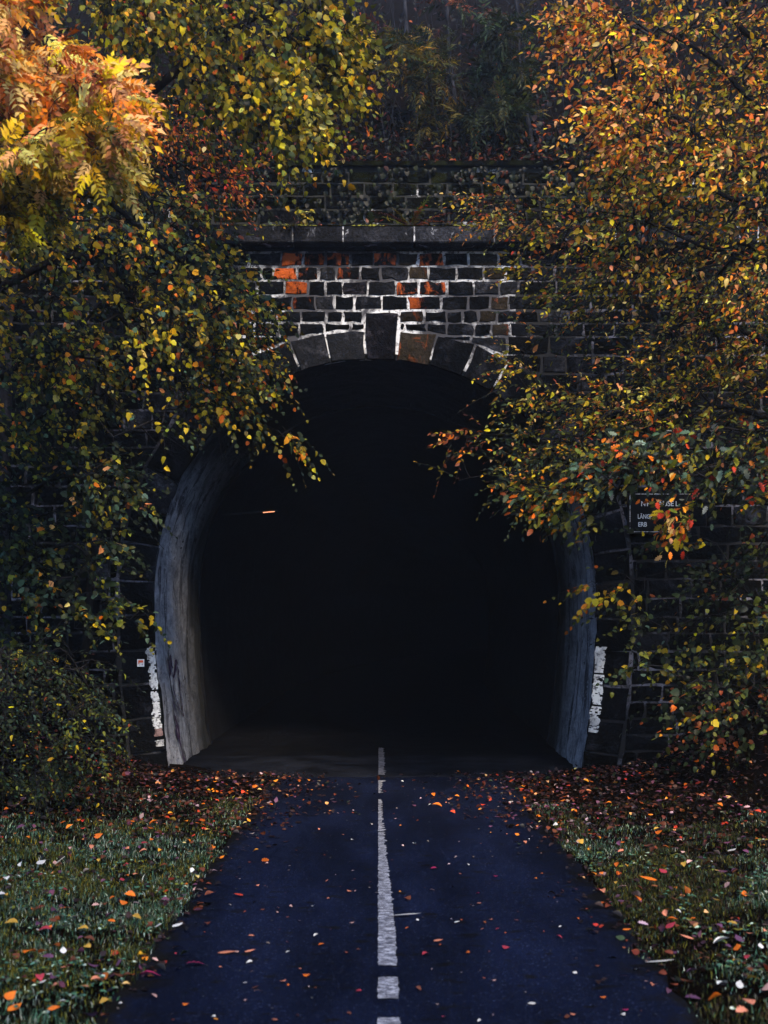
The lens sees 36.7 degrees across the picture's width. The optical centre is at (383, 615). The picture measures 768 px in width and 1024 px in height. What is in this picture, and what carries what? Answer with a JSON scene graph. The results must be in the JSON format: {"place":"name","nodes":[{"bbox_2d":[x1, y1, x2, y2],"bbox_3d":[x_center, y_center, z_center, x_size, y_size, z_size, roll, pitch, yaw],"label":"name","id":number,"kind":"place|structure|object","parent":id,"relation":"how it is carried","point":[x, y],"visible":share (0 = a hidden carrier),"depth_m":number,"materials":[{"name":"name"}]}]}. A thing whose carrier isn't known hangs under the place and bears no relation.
{"place":"outdoors","nodes":[
{"label":"outdoors","id":0,"kind":"place"},
{"bbox_2d":[0,769,256,1023],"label":"verge grass","id":1,"kind":"structure","parent":0,"point":[28,854],"depth_m":7.41,"materials":[{"name":"green plant"}]},
{"bbox_2d":[5,918,17,922],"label":"fallen leaf","id":2,"kind":"object","parent":1,"relation":"on","point":[12,920],"visible":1,"depth_m":6.52,"materials":[{"name":"yellow plant"}]},
{"bbox_2d":[7,1003,20,1010],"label":"fallen leaf","id":3,"kind":"object","parent":1,"relation":"on","point":[10,1008],"visible":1,"depth_m":5.18,"materials":[{"name":"orange plant"}]},
{"bbox_2d":[35,973,43,980],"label":"fallen leaf","id":4,"kind":"object","parent":1,"relation":"on","point":[40,977],"visible":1,"depth_m":5.58,"materials":[{"name":"plant"}]},
{"bbox_2d":[43,953,53,957],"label":"fallen leaf","id":5,"kind":"object","parent":1,"relation":"on","point":[48,955],"visible":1,"depth_m":5.94,"materials":[{"name":"purple plant"}]},
{"bbox_2d":[48,1006,59,1009],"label":"fallen leaf","id":6,"kind":"object","parent":1,"relation":"on","point":[52,1007],"visible":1,"depth_m":5.16,"materials":[{"name":"orange plant"}]},
{"bbox_2d":[100,997,107,1002],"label":"fallen leaf","id":7,"kind":"object","parent":1,"relation":"on","point":[103,999],"visible":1,"depth_m":5.26,"materials":[{"name":"yellow plant"}]},
{"bbox_2d":[192,646,560,755],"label":"tunnel floor","id":8,"kind":"structure","parent":0,"point":[443,703],"depth_m":20.15,"materials":[{"name":"black asphalt"}]},
{"bbox_2d":[154,360,596,767],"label":"tunnel mouth wall","id":9,"kind":"structure","parent":8,"relation":"on","point":[205,482],"depth_m":14.47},
{"bbox_2d":[167,655,184,761],"bbox_3d":[-2.484,1.148,14.051,0.182,1.377,0.688,0,0,0],"label":"graffiti","id":10,"kind":"object","parent":9,"relation":"attached to","point":[176,668],"visible":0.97,"depth_m":13.94,"materials":[{"name":"paint"}]},
{"bbox_2d":[183,755,573,777],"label":"tunnel threshold floor","id":11,"kind":"structure","parent":0,"point":[394,766],"depth_m":13.79,"materials":[{"name":"black asphalt"}]},
{"bbox_2d":[198,406,559,743],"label":"tunnel wall","id":12,"kind":"structure","parent":0,"point":[372,550],"depth_m":24.17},
{"bbox_2d":[223,509,276,515],"bbox_3d":[-2.083,-1.505,16.971,1.034,0.112,0.094,0,0,0],"label":"tunnel lamp","id":13,"kind":"object","parent":12,"relation":"attached to","point":[264,511],"visible":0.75,"depth_m":16.99,"materials":[{"name":"orange metal"}]},
{"bbox_2d":[0,677,767,1023],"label":"ground","id":14,"kind":"structure","parent":0,"point":[700,987],"depth_m":9.26,"materials":[{"name":"green plant"}]},
{"bbox_2d":[4,991,15,999],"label":"fallen leaf","id":15,"kind":"object","parent":14,"relation":"on","point":[9,995],"visible":0.97,"depth_m":5.33,"materials":[{"name":"orange plant"}]},
{"bbox_2d":[0,19,36,716],"bbox_3d":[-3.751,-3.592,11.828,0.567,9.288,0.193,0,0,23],"label":"tree","id":16,"kind":"object","parent":14,"relation":"on","point":[6,399],"visible":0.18,"depth_m":11.84,"materials":[{"name":"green plant"}]},
{"bbox_2d":[0,765,99,797],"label":"fern","id":17,"kind":"object","parent":14,"relation":"on","point":[10,779],"visible":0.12,"depth_m":10.49,"materials":[{"name":"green plant"}]},
{"bbox_2d":[0,632,147,832],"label":"bramble","id":18,"kind":"object","parent":14,"relation":"on","point":[34,663],"visible":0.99,"depth_m":9.63,"materials":[{"name":"green plant"}]},
{"bbox_2d":[0,0,169,273],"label":"rowan tree","id":19,"kind":"object","parent":14,"relation":"on","point":[97,123],"visible":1,"depth_m":7.52,"materials":[{"name":"orange plant"}]},
{"bbox_2d":[0,409,177,685],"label":"hazel shrub","id":20,"kind":"object","parent":14,"relation":"on","point":[85,514],"visible":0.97,"depth_m":10.67,"materials":[{"name":"green plant"}]},
{"bbox_2d":[85,1012,97,1015],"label":"fallen leaf","id":21,"kind":"object","parent":14,"relation":"on","point":[91,1014],"visible":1,"depth_m":5.15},
{"bbox_2d":[91,975,103,980],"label":"fallen leaf","id":22,"kind":"object","parent":14,"relation":"on","point":[95,977],"visible":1,"depth_m":5.57,"materials":[{"name":"plant"}]},
{"bbox_2d":[93,833,102,837],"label":"fallen leaf","id":23,"kind":"object","parent":14,"relation":"on","point":[98,834],"visible":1,"depth_m":8.91,"materials":[{"name":"orange plant"}]},
{"bbox_2d":[125,890,135,895],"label":"fallen leaf","id":24,"kind":"object","parent":14,"relation":"on","point":[131,893],"visible":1,"depth_m":7.25,"materials":[{"name":"orange plant"}]},
{"bbox_2d":[0,34,334,518],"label":"hazel tree","id":25,"kind":"object","parent":14,"relation":"on","point":[221,321],"visible":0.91,"depth_m":10.39,"materials":[{"name":"green plant"}]},
{"bbox_2d":[75,54,299,746],"bbox_3d":[-2.197,-2.239,12.170,2.547,7.492,1.889,0,0,24],"label":"dogwood shrub","id":26,"kind":"object","parent":14,"relation":"on","point":[206,176],"visible":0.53,"depth_m":12.08,"materials":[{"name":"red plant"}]},
{"bbox_2d":[10,0,410,210],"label":"lime tree","id":27,"kind":"object","parent":14,"relation":"on","point":[303,96],"visible":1,"depth_m":9.14,"materials":[{"name":"green plant"}]},
{"bbox_2d":[0,676,767,993],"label":"leaf litter","id":28,"kind":"object","parent":14,"relation":"on","point":[635,950],"visible":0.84,"depth_m":10.40,"materials":[{"name":"orange plant"}]},
{"bbox_2d":[0,837,767,1012],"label":"clover","id":29,"kind":"object","parent":14,"relation":"on","point":[11,1001],"visible":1,"depth_m":6.55,"materials":[{"name":"green plant"}]},
{"bbox_2d":[10,225,767,767],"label":"tunnel portal","id":30,"kind":"object","parent":14,"relation":"on","point":[422,295],"visible":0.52,"depth_m":13.19,"materials":[{"name":"stone"}]},
{"bbox_2d":[137,659,143,666],"bbox_3d":[-2.765,0.537,13.152,0.080,0.084,0.005,0,0,0],"label":"sticker","id":31,"kind":"object","parent":30,"relation":"attached to","point":[140,662],"visible":1,"depth_m":13.15,"materials":[{"name":"white"}]},
{"bbox_2d":[119,248,258,457],"bbox_3d":[-2.164,-2.904,12.824,1.520,2.365,0.458,0,0,0],"label":"creeper","id":32,"kind":"object","parent":30,"relation":"attached to","point":[184,389],"visible":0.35,"depth_m":12.94,"materials":[{"name":"green plant"}]},
{"bbox_2d":[273,213,307,239],"bbox_3d":[-1.048,-4.340,12.942,0.392,0.314,0.142,0,0,0],"label":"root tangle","id":33,"kind":"object","parent":30,"relation":"hanging from","point":[291,224],"visible":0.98,"depth_m":12.93,"materials":[{"name":"brown plant"}]},
{"bbox_2d":[295,207,314,224],"bbox_3d":[-0.895,-4.450,13.046,0.229,0.277,0.202,0,0,-11],"label":"ivy","id":34,"kind":"object","parent":30,"relation":"on","point":[302,215],"visible":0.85,"depth_m":13.05,"materials":[{"name":"yellow plant"}]},
{"bbox_2d":[231,223,482,226],"bbox_3d":[-0.150,-4.395,13.121,3.200,0.076,0.318,0,0,0],"label":"moss","id":35,"kind":"object","parent":30,"relation":"on","point":[373,225],"visible":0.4,"depth_m":13.00,"materials":[{"name":"green plant"}]},
{"bbox_2d":[293,141,304,221],"bbox_3d":[-0.967,-4.934,13.191,0.149,1.115,0.044,0,0,0],"label":"sapling","id":36,"kind":"object","parent":35,"relation":"on","point":[299,187],"visible":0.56,"depth_m":13.20,"materials":[{"name":"brown plant"}]},
{"bbox_2d":[372,195,449,224],"bbox_3d":[0.318,-4.512,13.017,0.896,0.271,0.421,0,0,14],"label":"fern","id":37,"kind":"object","parent":35,"relation":"on","point":[416,213],"visible":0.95,"depth_m":13.05,"materials":[{"name":"green plant"}]},
{"bbox_2d":[366,208,393,224],"bbox_3d":[-0.019,-4.489,13.246,0.411,0.226,0.400,0,0,0],"label":"fern","id":38,"kind":"object","parent":30,"relation":"on","point":[371,216],"visible":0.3,"depth_m":13.23,"materials":[{"name":"green plant"}]},
{"bbox_2d":[228,159,589,225],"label":"ledge litter","id":39,"kind":"object","parent":30,"relation":"on","point":[344,222],"visible":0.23,"depth_m":13.06,"materials":[{"name":"brown plant"}]},
{"bbox_2d":[530,172,569,224],"bbox_3d":[1.882,-4.741,13.186,0.463,0.737,0.327,0,0,0],"label":"ivy","id":40,"kind":"object","parent":30,"relation":"on","point":[565,188],"visible":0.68,"depth_m":13.18,"materials":[{"name":"green plant"}]},
{"bbox_2d":[627,492,691,533],"bbox_3d":[3.131,-1.165,13.155,0.723,0.467,0.067,0,0,0],"label":"tunnel sign","id":41,"kind":"object","parent":30,"relation":"attached to","point":[638,514],"visible":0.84,"depth_m":13.12,"materials":[{"name":"black metal"}]},
{"bbox_2d":[413,169,767,542],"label":"hornbeam tree","id":42,"kind":"object","parent":14,"relation":"on","point":[683,344],"visible":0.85,"depth_m":10.59,"materials":[{"name":"green plant"}]},
{"bbox_2d":[488,404,767,565],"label":"oak sapling","id":43,"kind":"object","parent":14,"relation":"on","point":[620,473],"visible":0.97,"depth_m":9.96,"materials":[{"name":"green plant"}]},
{"bbox_2d":[501,0,767,363],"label":"cherry tree","id":44,"kind":"object","parent":14,"relation":"on","point":[636,120],"visible":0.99,"depth_m":9.60,"materials":[{"name":"orange plant"}]},
{"bbox_2d":[543,524,767,791],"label":"hazel shrub","id":45,"kind":"object","parent":14,"relation":"on","point":[715,719],"visible":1,"depth_m":11.38,"materials":[{"name":"green plant"}]},
{"bbox_2d":[685,994,700,998],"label":"fallen leaf","id":46,"kind":"object","parent":14,"relation":"on","point":[693,996],"visible":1,"depth_m":5.41,"materials":[{"name":"purple plant"}]},
{"bbox_2d":[713,936,729,942],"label":"fallen leaf","id":47,"kind":"object","parent":14,"relation":"on","point":[717,939],"visible":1,"depth_m":6.17,"materials":[{"name":"white plant"}]},
{"bbox_2d":[742,998,754,1003],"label":"fallen leaf","id":48,"kind":"object","parent":14,"relation":"on","point":[751,1001],"visible":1,"depth_m":5.30,"materials":[{"name":"pink plant"}]},
{"bbox_2d":[14,0,767,167],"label":"hillside","id":49,"kind":"structure","parent":0,"point":[504,7],"depth_m":18.14,"materials":[{"name":"green plant"}]},
{"bbox_2d":[276,2,341,68],"bbox_3d":[-0.981,-7.737,16.039,1.154,2.063,1.210,0,0,0],"label":"sapling","id":50,"kind":"object","parent":49,"relation":"on","point":[293,13],"visible":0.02,"depth_m":16.05,"materials":[{"name":"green plant"}]},
{"bbox_2d":[307,0,393,118],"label":"sapling","id":51,"kind":"object","parent":49,"relation":"on","point":[368,34],"visible":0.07,"depth_m":15.62,"materials":[{"name":"green plant"}]},
{"bbox_2d":[13,0,766,167],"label":"hillside scrub","id":52,"kind":"object","parent":49,"relation":"on","point":[537,135],"visible":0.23,"depth_m":14.81,"materials":[{"name":"green plant"}]},
{"bbox_2d":[18,160,767,225],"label":"retaining wall","id":53,"kind":"structure","parent":49,"relation":"on","point":[362,180],"depth_m":13.84,"materials":[{"name":"stone"}]},
{"bbox_2d":[258,165,602,224],"bbox_3d":[0.552,-4.991,13.772,4.121,0.744,0.117,0,0,0],"label":"ivy foliage","id":54,"kind":"object","parent":53,"relation":"attached to","point":[360,204],"visible":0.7,"depth_m":13.76,"materials":[{"name":"green plant"}]},
{"bbox_2d":[364,0,475,152],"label":"sapling","id":55,"kind":"object","parent":49,"relation":"on","point":[416,73],"visible":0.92,"depth_m":14.85,"materials":[{"name":"green plant"}]},
{"bbox_2d":[246,0,633,156],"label":"hillside brushwood","id":56,"kind":"object","parent":49,"relation":"on","point":[388,78],"visible":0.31,"depth_m":15.49,"materials":[{"name":"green plant"}]},
{"bbox_2d":[416,0,501,102],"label":"sapling","id":57,"kind":"object","parent":49,"relation":"on","point":[458,6],"visible":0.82,"depth_m":16.17,"materials":[{"name":"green plant"}]},
{"bbox_2d":[435,0,559,157],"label":"sapling","id":58,"kind":"object","parent":49,"relation":"on","point":[511,90],"visible":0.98,"depth_m":14.53,"materials":[{"name":"green plant"}]},
{"bbox_2d":[94,777,708,1023],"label":"path","id":59,"kind":"structure","parent":0,"point":[545,978],"depth_m":6.64,"materials":[{"name":"asphalt"}]},
{"bbox_2d":[140,970,157,974],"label":"fallen leaf","id":60,"kind":"object","parent":59,"relation":"on","point":[146,971],"visible":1,"depth_m":5.73,"materials":[{"name":"plant"}]},
{"bbox_2d":[117,779,657,1019],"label":"path litter","id":61,"kind":"object","parent":59,"relation":"on","point":[468,951],"visible":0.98,"depth_m":7.17,"materials":[{"name":"orange plant"}]},
{"bbox_2d":[377,748,400,1023],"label":"line","id":62,"kind":"object","parent":59,"relation":"on","point":[387,987],"visible":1,"depth_m":6.78,"materials":[{"name":"paint"}]},
{"bbox_2d":[647,959,673,961],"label":"twig","id":63,"kind":"object","parent":59,"relation":"on","point":[659,960],"visible":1,"depth_m":5.98,"materials":[{"name":"grey wood"}]},
{"bbox_2d":[531,775,767,1023],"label":"verge grass","id":64,"kind":"structure","parent":0,"point":[632,884],"depth_m":7.63,"materials":[{"name":"green plant"}]},
{"bbox_2d":[641,876,655,879],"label":"fallen leaf","id":65,"kind":"object","parent":64,"relation":"on","point":[649,878],"visible":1,"depth_m":7.63,"materials":[{"name":"orange plant"}]},
{"bbox_2d":[666,922,674,927],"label":"fallen leaf","id":66,"kind":"object","parent":64,"relation":"on","point":[669,925],"visible":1,"depth_m":6.47,"materials":[{"name":"plant"}]},
{"bbox_2d":[708,992,720,999],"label":"fallen leaf","id":67,"kind":"object","parent":64,"relation":"on","point":[714,994],"visible":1,"depth_m":5.29,"materials":[{"name":"orange plant"}]},
{"bbox_2d":[733,944,740,949],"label":"fallen leaf","id":68,"kind":"object","parent":64,"relation":"on","point":[737,946],"visible":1,"depth_m":6.06,"materials":[{"name":"orange plant"}]},
{"bbox_2d":[735,934,743,941],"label":"fallen leaf","id":69,"kind":"object","parent":64,"relation":"on","point":[737,937],"visible":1,"depth_m":6.25,"materials":[{"name":"purple plant"}]},
{"bbox_2d":[736,980,743,987],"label":"fallen leaf","id":70,"kind":"object","parent":64,"relation":"on","point":[739,983],"visible":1,"depth_m":5.45,"materials":[{"name":"white plant"}]},
{"bbox_2d":[736,1005,747,1011],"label":"fallen leaf","id":71,"kind":"object","parent":64,"relation":"on","point":[740,1009],"visible":1,"depth_m":5.09,"materials":[{"name":"pink plant"}]}
]}

